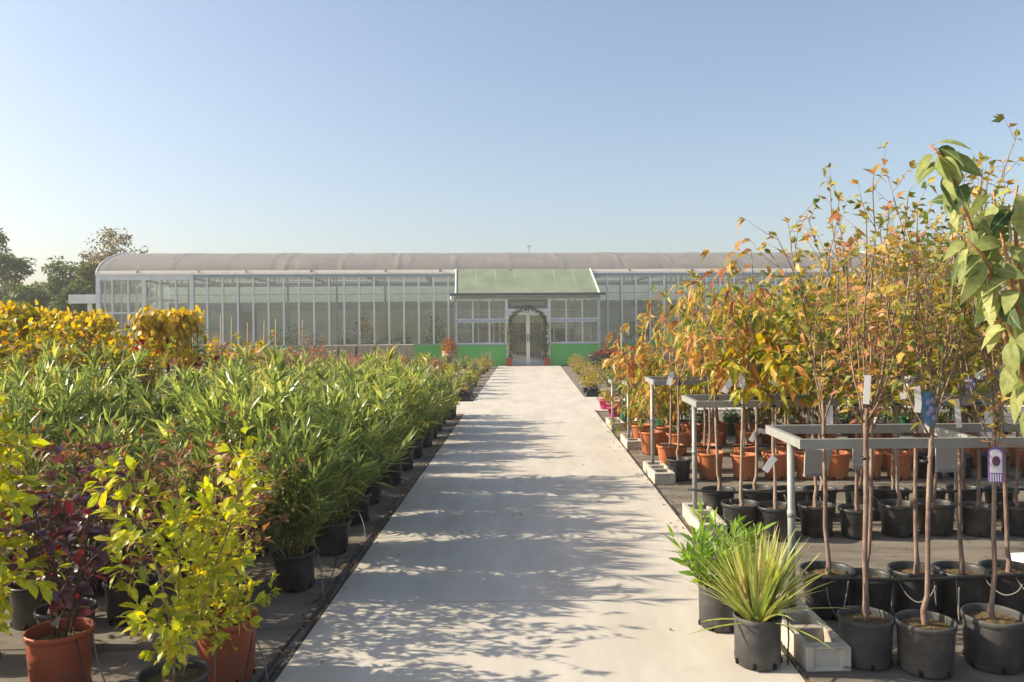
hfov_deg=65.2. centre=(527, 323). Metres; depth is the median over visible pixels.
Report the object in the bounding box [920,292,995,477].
potted tree
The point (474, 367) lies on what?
silvery plant
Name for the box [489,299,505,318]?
porch window
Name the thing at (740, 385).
plant tag
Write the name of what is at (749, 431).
potted tree
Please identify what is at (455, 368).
yellow bedding plant
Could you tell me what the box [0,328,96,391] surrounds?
lime gold shrub
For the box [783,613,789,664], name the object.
drip tube
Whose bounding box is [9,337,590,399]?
ground
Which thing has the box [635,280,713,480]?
potted tree
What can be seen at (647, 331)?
indoor plant
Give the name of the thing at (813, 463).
sign plaque
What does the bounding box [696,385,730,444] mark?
potted tree
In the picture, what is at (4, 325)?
weeping tree
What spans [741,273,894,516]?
potted tree
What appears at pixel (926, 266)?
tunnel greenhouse
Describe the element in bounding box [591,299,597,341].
porch window
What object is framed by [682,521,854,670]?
sword leaf plant
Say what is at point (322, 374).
oleander
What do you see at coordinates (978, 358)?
potted tree
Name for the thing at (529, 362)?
door
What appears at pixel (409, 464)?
oleander
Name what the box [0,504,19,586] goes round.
bronze shrub
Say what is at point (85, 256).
broadleaf tree
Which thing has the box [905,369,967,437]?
potted tree
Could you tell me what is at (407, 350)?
stone pallet
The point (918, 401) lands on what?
plant tag
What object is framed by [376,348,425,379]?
oleander
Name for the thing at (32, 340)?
lime gold shrub
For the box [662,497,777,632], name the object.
leafy plant
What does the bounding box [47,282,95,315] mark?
broadleaf tree
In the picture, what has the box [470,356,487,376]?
tan bedding plant
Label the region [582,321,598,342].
porch window
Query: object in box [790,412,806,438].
potted tree
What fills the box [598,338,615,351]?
dark bush
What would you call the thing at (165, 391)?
oleander
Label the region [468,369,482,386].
yellow bedding plant
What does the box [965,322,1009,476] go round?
potted tree
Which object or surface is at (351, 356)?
pink bedding plant
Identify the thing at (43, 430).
bronze shrub
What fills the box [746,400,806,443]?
potted tree
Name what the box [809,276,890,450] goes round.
potted tree
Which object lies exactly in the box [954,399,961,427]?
plant tag
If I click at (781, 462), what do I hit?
potted tree
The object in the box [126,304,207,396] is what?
weeping tree
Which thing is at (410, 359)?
green bedding plant
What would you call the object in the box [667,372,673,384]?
plant tag
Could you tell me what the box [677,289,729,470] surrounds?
potted tree
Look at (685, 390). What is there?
potted tree
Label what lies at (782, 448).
potted tree
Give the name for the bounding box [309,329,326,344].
indoor plant
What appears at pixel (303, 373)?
oleander
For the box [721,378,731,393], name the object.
plant tag
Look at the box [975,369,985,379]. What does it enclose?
plastic knot
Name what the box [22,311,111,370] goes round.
weeping tree
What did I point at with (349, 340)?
indoor plant
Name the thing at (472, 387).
violet pot plant
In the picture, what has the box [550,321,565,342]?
porch window
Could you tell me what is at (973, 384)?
picture tag
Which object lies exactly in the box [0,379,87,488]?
oleander
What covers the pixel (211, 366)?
oleander
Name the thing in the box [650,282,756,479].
potted tree
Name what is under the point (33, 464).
oleander
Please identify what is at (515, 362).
door
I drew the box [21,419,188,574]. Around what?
bronze shrub
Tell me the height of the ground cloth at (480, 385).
0.001 m
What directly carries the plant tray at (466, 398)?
on the ground cloth at (480, 385)
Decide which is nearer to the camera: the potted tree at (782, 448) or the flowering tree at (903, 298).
the potted tree at (782, 448)
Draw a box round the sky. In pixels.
[0,0,1023,318]
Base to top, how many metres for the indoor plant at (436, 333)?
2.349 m
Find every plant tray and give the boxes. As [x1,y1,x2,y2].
[454,396,471,400]
[463,392,473,396]
[582,387,600,392]
[585,391,623,396]
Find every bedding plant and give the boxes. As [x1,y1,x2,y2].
[170,357,179,366]
[194,342,223,359]
[205,342,235,367]
[286,344,309,362]
[300,347,326,361]
[308,342,327,366]
[342,352,357,361]
[349,357,362,365]
[402,355,417,366]
[402,357,411,366]
[414,352,429,366]
[416,353,432,368]
[428,355,441,373]
[430,358,443,370]
[433,362,457,377]
[437,352,453,367]
[446,362,459,376]
[446,393,460,419]
[450,374,472,395]
[452,391,462,416]
[455,366,476,383]
[458,354,471,368]
[459,355,472,370]
[464,358,486,374]
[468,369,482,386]
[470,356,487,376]
[478,355,491,373]
[479,354,496,370]
[566,352,579,366]
[568,353,585,365]
[569,355,580,373]
[571,357,595,379]
[573,355,592,374]
[576,363,601,386]
[577,369,606,391]
[578,362,597,379]
[581,368,604,386]
[596,356,611,379]
[596,356,618,385]
[604,370,620,389]
[607,369,620,388]
[697,408,711,436]
[721,408,740,434]
[751,411,777,436]
[777,411,800,424]
[838,407,854,433]
[874,408,892,422]
[891,406,912,433]
[938,409,952,422]
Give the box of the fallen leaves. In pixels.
[1,410,1008,681]
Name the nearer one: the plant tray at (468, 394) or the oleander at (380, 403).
the oleander at (380, 403)
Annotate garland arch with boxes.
[505,305,550,361]
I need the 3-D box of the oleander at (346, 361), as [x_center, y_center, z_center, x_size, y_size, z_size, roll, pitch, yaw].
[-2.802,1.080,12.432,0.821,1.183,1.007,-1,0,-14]
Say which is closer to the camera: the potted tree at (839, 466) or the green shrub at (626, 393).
the potted tree at (839, 466)
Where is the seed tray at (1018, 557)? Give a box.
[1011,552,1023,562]
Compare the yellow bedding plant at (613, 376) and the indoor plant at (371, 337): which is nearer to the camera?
the yellow bedding plant at (613, 376)
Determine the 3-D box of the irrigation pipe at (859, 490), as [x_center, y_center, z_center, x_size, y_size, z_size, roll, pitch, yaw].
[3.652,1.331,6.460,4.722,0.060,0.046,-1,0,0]
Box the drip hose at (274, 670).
[265,662,281,681]
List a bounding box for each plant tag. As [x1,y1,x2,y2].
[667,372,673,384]
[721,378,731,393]
[737,372,744,388]
[749,428,765,441]
[762,455,777,472]
[826,405,832,423]
[863,375,870,403]
[900,387,907,399]
[913,386,921,412]
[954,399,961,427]
[984,413,991,435]
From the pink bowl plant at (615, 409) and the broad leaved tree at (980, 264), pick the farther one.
the pink bowl plant at (615, 409)
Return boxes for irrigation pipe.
[660,443,786,447]
[688,488,1023,493]
[831,573,1023,581]
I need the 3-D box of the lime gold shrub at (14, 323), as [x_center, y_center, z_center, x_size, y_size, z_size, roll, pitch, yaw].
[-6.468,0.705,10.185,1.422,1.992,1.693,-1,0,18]
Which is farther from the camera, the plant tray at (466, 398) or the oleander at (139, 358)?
the plant tray at (466, 398)
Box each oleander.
[0,335,112,406]
[0,338,141,527]
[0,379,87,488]
[0,432,59,559]
[8,393,157,491]
[36,425,166,596]
[57,346,173,430]
[78,399,206,526]
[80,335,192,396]
[100,412,230,554]
[110,428,265,553]
[113,363,232,438]
[125,339,322,556]
[155,370,258,403]
[178,353,298,430]
[179,417,220,461]
[189,390,377,591]
[192,346,323,394]
[194,359,242,391]
[209,364,256,388]
[225,365,346,525]
[272,387,416,555]
[278,377,343,502]
[281,363,378,465]
[285,356,344,381]
[292,348,349,377]
[295,361,333,390]
[303,359,417,523]
[307,368,420,504]
[309,356,404,391]
[329,357,359,390]
[349,356,415,376]
[350,343,467,485]
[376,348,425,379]
[397,411,429,470]
[406,387,441,457]
[410,362,457,437]
[415,379,455,447]
[422,364,468,424]
[437,377,461,430]
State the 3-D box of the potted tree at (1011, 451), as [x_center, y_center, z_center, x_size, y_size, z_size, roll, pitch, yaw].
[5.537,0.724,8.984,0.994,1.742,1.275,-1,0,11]
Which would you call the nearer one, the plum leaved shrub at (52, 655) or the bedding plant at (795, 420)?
the plum leaved shrub at (52, 655)
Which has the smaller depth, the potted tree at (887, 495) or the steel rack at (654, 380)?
the potted tree at (887, 495)
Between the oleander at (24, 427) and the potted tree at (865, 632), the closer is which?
the potted tree at (865, 632)
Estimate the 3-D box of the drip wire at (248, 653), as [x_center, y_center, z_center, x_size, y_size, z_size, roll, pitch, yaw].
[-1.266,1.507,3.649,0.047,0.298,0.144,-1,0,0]
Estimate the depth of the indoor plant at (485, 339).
35.08 m
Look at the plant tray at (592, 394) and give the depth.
17.95 m
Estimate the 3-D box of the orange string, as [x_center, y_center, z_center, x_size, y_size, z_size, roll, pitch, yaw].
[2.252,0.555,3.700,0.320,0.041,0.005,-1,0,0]
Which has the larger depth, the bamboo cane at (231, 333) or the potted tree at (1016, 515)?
the bamboo cane at (231, 333)
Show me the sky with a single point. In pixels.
(182, 126)
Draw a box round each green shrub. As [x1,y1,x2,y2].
[163,329,219,395]
[200,345,264,389]
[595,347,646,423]
[609,362,645,420]
[617,361,660,422]
[655,369,669,424]
[672,361,708,430]
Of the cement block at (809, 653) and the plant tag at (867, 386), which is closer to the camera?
the plant tag at (867, 386)
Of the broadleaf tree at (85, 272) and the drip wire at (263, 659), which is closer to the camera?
the drip wire at (263, 659)
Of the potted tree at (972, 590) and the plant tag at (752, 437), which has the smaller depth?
the potted tree at (972, 590)
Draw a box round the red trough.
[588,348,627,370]
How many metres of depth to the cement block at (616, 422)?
12.38 m
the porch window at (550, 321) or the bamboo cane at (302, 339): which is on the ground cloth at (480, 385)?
the bamboo cane at (302, 339)
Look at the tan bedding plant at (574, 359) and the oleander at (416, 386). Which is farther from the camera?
the tan bedding plant at (574, 359)
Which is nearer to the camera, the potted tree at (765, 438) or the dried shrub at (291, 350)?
the potted tree at (765, 438)
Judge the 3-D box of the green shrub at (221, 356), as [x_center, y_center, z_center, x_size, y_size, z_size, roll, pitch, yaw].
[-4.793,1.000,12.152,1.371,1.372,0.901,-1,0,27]
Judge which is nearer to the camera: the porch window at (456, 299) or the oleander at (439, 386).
the oleander at (439, 386)
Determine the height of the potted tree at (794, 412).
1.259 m
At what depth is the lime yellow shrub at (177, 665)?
3.25 m
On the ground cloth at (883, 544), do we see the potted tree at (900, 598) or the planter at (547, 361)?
the potted tree at (900, 598)
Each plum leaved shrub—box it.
[0,441,139,681]
[1,467,140,648]
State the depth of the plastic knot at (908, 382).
3.75 m
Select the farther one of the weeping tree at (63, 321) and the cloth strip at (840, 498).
the weeping tree at (63, 321)
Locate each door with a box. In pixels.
[241,311,256,345]
[508,313,527,364]
[528,313,547,364]
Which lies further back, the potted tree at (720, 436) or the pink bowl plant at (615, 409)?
the pink bowl plant at (615, 409)
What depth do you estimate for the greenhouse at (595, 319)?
34.07 m
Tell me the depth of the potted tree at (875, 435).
9.93 m
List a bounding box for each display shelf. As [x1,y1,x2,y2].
[471,327,501,341]
[510,323,540,356]
[545,328,573,356]
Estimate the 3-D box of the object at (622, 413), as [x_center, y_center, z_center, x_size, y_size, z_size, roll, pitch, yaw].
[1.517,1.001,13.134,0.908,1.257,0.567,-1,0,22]
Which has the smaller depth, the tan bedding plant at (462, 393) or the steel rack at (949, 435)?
the steel rack at (949, 435)
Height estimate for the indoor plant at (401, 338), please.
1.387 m
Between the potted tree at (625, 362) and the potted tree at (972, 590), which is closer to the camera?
the potted tree at (972, 590)
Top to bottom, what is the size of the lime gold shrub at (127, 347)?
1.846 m
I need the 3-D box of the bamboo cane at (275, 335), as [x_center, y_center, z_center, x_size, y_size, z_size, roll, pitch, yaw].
[-5.743,0.792,18.200,0.052,1.819,0.019,-1,0,0]
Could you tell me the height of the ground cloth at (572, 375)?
0.001 m
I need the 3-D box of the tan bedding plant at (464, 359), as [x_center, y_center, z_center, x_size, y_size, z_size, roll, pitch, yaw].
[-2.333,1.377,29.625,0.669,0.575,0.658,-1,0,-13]
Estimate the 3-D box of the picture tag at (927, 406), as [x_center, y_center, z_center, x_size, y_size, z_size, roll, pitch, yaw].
[1.880,0.397,3.731,0.087,0.165,0.023,-1,0,-15]
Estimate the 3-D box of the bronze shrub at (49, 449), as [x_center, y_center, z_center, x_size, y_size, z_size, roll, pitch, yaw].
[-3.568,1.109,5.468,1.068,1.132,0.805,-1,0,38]
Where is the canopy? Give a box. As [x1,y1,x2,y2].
[68,294,178,345]
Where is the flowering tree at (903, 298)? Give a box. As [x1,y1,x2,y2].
[873,237,953,305]
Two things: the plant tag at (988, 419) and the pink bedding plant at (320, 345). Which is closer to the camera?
the plant tag at (988, 419)
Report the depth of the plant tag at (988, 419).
5.90 m
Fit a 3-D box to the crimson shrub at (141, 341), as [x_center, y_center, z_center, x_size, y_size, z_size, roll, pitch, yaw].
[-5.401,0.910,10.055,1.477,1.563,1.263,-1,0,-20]
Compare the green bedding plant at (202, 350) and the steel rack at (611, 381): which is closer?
the steel rack at (611, 381)
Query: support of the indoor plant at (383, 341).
in the greenhouse at (595, 319)
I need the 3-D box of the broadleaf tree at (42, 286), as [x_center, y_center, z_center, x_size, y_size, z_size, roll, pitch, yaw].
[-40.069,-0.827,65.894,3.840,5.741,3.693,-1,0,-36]
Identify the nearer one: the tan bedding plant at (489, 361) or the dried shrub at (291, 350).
the dried shrub at (291, 350)
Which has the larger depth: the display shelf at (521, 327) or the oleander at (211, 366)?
the display shelf at (521, 327)
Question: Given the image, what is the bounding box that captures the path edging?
[271,410,805,681]
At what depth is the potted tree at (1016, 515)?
6.14 m
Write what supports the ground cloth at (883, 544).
on the ground at (434, 366)
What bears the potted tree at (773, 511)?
on the ground cloth at (883, 544)
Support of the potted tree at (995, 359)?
on the ground cloth at (883, 544)
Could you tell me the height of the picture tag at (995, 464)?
0.165 m
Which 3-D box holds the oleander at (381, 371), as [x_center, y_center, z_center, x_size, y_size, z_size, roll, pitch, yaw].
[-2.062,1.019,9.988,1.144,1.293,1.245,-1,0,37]
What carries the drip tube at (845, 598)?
attached to the irrigation pipe at (922, 579)
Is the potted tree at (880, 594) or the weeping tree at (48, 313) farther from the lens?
the weeping tree at (48, 313)
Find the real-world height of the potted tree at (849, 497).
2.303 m
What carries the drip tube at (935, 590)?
attached to the irrigation pipe at (922, 579)
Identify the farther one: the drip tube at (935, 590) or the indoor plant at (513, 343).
the indoor plant at (513, 343)
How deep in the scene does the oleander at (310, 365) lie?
12.59 m
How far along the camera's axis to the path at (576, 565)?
5.22 m
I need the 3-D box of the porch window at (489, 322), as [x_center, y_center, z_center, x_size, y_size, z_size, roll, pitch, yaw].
[-1.194,0.338,31.585,0.645,0.861,0.065,-1,0,-5]
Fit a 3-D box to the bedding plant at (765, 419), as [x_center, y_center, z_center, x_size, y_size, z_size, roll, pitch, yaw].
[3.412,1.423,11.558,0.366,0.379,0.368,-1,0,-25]
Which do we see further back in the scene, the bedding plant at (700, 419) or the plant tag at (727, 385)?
the bedding plant at (700, 419)
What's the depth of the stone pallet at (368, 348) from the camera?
30.80 m
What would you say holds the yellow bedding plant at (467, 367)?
on the ground cloth at (480, 385)
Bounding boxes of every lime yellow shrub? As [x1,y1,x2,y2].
[0,383,71,659]
[82,420,274,681]
[177,509,281,681]
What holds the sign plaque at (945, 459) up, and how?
hanging from the steel rack at (949, 435)
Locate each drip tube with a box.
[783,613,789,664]
[826,581,848,615]
[899,582,935,602]
[934,581,936,604]
[956,580,959,620]
[984,578,1022,595]
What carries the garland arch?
in the planter at (508, 362)
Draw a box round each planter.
[506,358,511,365]
[544,358,550,365]
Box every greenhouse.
[94,252,887,367]
[879,249,951,305]
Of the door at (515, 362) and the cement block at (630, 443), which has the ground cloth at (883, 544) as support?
the cement block at (630, 443)
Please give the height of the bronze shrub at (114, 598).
1.080 m
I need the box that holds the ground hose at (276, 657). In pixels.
[257,497,398,681]
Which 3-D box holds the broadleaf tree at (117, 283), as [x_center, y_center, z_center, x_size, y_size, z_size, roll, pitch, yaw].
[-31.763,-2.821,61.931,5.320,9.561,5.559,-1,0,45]
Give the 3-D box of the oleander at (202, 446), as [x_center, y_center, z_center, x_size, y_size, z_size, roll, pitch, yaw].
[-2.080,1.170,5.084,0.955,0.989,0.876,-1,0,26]
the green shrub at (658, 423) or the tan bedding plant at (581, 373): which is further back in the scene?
the tan bedding plant at (581, 373)
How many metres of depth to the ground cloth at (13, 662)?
4.88 m
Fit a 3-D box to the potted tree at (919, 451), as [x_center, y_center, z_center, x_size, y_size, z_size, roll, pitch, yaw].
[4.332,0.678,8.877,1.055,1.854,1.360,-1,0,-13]
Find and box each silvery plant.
[438,355,446,368]
[449,359,460,376]
[466,357,485,382]
[480,351,492,366]
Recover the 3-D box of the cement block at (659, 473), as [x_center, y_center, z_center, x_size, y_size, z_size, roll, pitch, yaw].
[1.391,1.578,8.520,0.215,0.115,0.760,-1,0,0]
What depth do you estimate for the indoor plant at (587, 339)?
36.31 m
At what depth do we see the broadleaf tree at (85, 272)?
49.76 m
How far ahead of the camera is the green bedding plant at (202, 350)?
26.50 m
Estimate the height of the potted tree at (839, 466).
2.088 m
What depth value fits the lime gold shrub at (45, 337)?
9.29 m
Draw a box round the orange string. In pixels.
[980,440,1023,446]
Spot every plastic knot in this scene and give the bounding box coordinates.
[901,375,917,385]
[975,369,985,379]
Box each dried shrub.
[265,341,301,371]
[284,328,332,368]
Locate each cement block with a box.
[606,417,623,429]
[621,433,641,449]
[643,461,675,484]
[682,503,726,539]
[774,593,850,671]
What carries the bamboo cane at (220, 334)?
on the ground cloth at (480, 385)
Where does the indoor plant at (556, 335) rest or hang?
in the greenhouse at (595, 319)
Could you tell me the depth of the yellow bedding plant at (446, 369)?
21.11 m
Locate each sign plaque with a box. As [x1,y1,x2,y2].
[663,347,674,358]
[803,449,832,476]
[852,449,874,469]
[935,448,963,471]
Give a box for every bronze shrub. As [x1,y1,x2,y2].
[0,404,127,600]
[0,407,93,518]
[0,442,141,630]
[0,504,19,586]
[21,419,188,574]
[43,431,201,626]
[87,420,264,592]
[126,400,318,613]
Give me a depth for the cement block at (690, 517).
6.39 m
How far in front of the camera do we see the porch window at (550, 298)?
31.75 m
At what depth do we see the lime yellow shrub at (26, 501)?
3.45 m
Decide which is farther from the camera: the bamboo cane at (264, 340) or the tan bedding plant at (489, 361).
the tan bedding plant at (489, 361)
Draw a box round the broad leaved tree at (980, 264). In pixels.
[915,139,1023,437]
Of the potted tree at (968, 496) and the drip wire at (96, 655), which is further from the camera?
the potted tree at (968, 496)
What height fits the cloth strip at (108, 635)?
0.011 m
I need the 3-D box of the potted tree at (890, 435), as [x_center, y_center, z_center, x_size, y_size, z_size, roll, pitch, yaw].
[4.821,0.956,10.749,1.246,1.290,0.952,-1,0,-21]
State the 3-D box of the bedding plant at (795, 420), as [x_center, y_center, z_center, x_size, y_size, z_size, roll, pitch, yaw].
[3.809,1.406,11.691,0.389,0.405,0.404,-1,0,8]
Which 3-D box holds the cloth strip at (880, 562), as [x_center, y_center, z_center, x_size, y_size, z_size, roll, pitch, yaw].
[10.652,1.545,5.382,18.725,0.011,0.540,-1,0,0]
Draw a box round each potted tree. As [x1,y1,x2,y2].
[599,356,685,454]
[602,318,687,437]
[614,346,698,442]
[618,287,725,465]
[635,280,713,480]
[636,354,706,454]
[638,325,706,444]
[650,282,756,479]
[660,264,793,519]
[668,239,814,536]
[673,278,813,501]
[674,325,740,449]
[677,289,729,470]
[693,281,788,422]
[693,306,793,479]
[696,284,795,452]
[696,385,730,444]
[702,307,875,540]
[717,267,859,519]
[726,280,810,479]
[731,342,754,443]
[735,269,815,417]
[735,300,802,467]
[736,191,940,612]
[737,384,772,452]
[739,163,881,619]
[739,282,879,536]
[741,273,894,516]
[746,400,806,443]
[753,295,837,479]
[753,384,818,441]
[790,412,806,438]
[793,283,891,479]
[796,194,911,539]
[796,267,872,420]
[801,242,910,519]
[802,374,855,438]
[806,297,996,537]
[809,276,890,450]
[810,290,960,514]
[815,141,932,670]
[827,222,972,535]
[841,309,905,478]
[842,390,913,437]
[843,190,1002,612]
[845,369,906,437]
[845,406,860,437]
[847,151,995,678]
[849,278,912,469]
[864,114,1023,617]
[864,225,1009,501]
[866,282,954,479]
[879,202,967,499]
[898,309,973,478]
[899,211,1023,535]
[904,230,941,420]
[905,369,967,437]
[909,321,981,467]
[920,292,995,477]
[933,155,1023,674]
[938,369,997,435]
[939,231,1005,536]
[940,185,1023,613]
[942,300,988,467]
[946,369,991,422]
[949,217,1019,517]
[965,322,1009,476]
[971,308,1023,435]
[990,204,1023,361]
[996,366,1020,466]
[1020,447,1023,475]
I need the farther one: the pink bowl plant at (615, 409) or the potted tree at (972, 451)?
the pink bowl plant at (615, 409)
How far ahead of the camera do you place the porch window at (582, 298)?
31.84 m
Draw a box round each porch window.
[456,299,472,319]
[456,322,472,343]
[473,299,488,319]
[473,322,489,343]
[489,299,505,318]
[489,322,505,343]
[550,298,565,318]
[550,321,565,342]
[566,298,581,318]
[566,321,582,342]
[582,298,598,318]
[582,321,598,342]
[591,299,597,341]
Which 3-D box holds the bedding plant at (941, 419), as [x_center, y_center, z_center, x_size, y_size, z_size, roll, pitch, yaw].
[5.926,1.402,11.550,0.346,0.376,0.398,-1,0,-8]
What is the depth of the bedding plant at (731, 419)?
11.62 m
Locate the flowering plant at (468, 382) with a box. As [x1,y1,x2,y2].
[450,370,473,391]
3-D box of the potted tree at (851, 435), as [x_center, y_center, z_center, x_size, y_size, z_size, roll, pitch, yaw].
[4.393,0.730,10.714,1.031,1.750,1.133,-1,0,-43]
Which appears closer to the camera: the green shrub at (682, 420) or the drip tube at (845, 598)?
the drip tube at (845, 598)
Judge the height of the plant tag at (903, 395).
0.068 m
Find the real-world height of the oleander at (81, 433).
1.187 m
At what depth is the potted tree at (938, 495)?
6.73 m
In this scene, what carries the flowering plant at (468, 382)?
on the ground cloth at (480, 385)
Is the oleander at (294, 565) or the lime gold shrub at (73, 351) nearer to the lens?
the oleander at (294, 565)
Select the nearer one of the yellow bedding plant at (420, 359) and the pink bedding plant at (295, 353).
the pink bedding plant at (295, 353)
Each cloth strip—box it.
[0,618,314,649]
[664,493,1023,504]
[713,554,1005,576]
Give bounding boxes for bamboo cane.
[220,314,220,367]
[231,317,231,356]
[263,321,264,376]
[275,319,275,350]
[302,320,302,369]
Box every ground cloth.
[0,415,461,681]
[73,366,497,401]
[561,366,989,396]
[598,408,1023,681]
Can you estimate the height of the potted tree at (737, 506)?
2.288 m
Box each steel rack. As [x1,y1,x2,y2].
[608,379,800,419]
[622,380,991,437]
[645,373,987,464]
[682,392,1023,520]
[765,423,1023,608]
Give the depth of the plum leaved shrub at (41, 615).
4.05 m
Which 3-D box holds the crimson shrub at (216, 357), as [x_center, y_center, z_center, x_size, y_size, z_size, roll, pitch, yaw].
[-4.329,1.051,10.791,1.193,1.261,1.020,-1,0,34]
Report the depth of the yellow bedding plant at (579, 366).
23.38 m
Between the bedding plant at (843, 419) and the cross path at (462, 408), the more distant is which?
the cross path at (462, 408)
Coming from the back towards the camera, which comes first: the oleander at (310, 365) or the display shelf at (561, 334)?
the display shelf at (561, 334)
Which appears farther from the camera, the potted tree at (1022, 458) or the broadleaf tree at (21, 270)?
the broadleaf tree at (21, 270)
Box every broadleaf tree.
[0,228,19,301]
[0,250,43,304]
[1,280,51,309]
[31,279,51,295]
[38,256,79,310]
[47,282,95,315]
[68,260,110,312]
[72,249,110,317]
[84,227,149,334]
[114,280,157,344]
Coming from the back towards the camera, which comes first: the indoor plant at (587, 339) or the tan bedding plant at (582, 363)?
the indoor plant at (587, 339)
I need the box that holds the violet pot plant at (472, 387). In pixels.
[462,378,474,391]
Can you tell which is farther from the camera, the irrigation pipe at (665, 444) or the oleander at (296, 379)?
the irrigation pipe at (665, 444)
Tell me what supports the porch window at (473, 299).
in the greenhouse at (595, 319)
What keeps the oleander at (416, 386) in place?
on the ground cloth at (13, 662)
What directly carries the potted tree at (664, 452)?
on the ground cloth at (883, 544)
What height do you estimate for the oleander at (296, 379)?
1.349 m
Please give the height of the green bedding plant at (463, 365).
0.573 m
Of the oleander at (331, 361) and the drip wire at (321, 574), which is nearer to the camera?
the drip wire at (321, 574)
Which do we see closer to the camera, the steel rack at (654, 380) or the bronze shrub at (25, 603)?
the bronze shrub at (25, 603)
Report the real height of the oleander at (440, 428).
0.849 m
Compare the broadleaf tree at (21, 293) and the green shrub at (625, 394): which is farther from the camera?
the broadleaf tree at (21, 293)
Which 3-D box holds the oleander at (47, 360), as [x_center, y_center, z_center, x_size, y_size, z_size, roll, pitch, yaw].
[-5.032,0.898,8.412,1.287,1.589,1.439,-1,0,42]
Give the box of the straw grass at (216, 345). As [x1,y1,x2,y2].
[200,333,229,369]
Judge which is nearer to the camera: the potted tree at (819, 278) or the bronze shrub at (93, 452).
the bronze shrub at (93, 452)
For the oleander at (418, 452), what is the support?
on the ground cloth at (13, 662)
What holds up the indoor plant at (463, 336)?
in the greenhouse at (595, 319)
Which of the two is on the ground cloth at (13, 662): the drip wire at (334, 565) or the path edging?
the drip wire at (334, 565)
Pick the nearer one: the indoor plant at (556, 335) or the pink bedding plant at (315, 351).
the pink bedding plant at (315, 351)
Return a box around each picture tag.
[921,391,936,426]
[963,377,975,390]
[988,447,1003,482]
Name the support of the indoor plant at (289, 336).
in the greenhouse at (595, 319)
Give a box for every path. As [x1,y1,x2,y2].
[275,365,804,681]
[456,397,1023,414]
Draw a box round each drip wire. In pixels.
[72,628,84,681]
[91,623,105,681]
[214,628,218,681]
[243,617,252,681]
[255,638,268,681]
[311,536,337,602]
[317,551,323,597]
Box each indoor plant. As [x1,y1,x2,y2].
[225,333,241,345]
[265,326,287,346]
[278,323,304,344]
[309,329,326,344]
[335,325,353,344]
[350,311,376,343]
[377,335,392,343]
[393,331,417,343]
[422,310,447,343]
[450,320,470,342]
[466,317,496,342]
[488,315,504,342]
[510,327,521,358]
[519,317,544,357]
[537,328,561,349]
[573,334,590,341]
[604,328,620,341]
[619,315,646,342]
[634,301,662,342]
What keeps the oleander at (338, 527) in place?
on the ground cloth at (13, 662)
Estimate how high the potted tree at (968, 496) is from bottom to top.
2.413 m
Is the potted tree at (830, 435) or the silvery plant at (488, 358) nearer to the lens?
the potted tree at (830, 435)
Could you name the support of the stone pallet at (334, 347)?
on the ground cloth at (480, 385)
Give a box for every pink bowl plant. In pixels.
[595,386,610,408]
[603,392,621,411]
[605,393,621,417]
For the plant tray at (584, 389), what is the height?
0.087 m
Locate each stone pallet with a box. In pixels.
[322,345,339,367]
[339,345,356,362]
[357,345,375,361]
[376,344,394,360]
[394,344,414,361]
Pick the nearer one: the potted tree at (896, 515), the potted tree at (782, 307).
the potted tree at (896, 515)
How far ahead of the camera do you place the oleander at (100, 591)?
4.91 m
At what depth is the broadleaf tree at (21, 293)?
49.66 m
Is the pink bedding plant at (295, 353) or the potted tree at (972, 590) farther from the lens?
the pink bedding plant at (295, 353)
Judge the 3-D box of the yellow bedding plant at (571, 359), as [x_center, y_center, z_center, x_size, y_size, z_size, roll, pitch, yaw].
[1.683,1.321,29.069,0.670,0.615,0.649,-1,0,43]
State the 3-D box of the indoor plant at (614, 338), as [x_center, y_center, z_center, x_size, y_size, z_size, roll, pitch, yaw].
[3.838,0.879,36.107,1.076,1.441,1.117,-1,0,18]
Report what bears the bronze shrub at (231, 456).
on the ground cloth at (13, 662)
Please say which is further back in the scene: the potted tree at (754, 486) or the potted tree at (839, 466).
the potted tree at (839, 466)
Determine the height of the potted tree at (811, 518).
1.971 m
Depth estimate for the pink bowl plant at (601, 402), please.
15.24 m
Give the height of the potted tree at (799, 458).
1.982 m
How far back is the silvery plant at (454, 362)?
24.96 m
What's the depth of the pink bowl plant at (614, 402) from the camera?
14.56 m
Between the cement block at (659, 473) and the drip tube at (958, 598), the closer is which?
the drip tube at (958, 598)
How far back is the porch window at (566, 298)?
31.80 m
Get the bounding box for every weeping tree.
[0,299,51,356]
[0,312,11,361]
[19,306,71,361]
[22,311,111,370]
[69,308,119,348]
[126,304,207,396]
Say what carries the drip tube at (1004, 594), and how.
attached to the irrigation pipe at (922, 579)
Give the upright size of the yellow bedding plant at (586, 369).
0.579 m
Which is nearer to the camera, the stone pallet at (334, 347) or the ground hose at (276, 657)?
the ground hose at (276, 657)
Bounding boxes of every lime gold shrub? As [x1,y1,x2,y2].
[0,301,77,385]
[0,314,98,378]
[0,322,41,371]
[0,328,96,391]
[12,327,153,394]
[15,323,133,396]
[27,321,136,382]
[95,314,177,399]
[205,329,276,385]
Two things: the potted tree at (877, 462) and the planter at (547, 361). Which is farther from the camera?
the planter at (547, 361)
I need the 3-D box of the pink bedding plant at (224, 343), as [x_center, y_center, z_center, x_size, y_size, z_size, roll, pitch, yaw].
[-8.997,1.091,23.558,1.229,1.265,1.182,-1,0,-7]
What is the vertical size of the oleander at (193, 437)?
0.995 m
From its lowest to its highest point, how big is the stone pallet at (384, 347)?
0.888 m

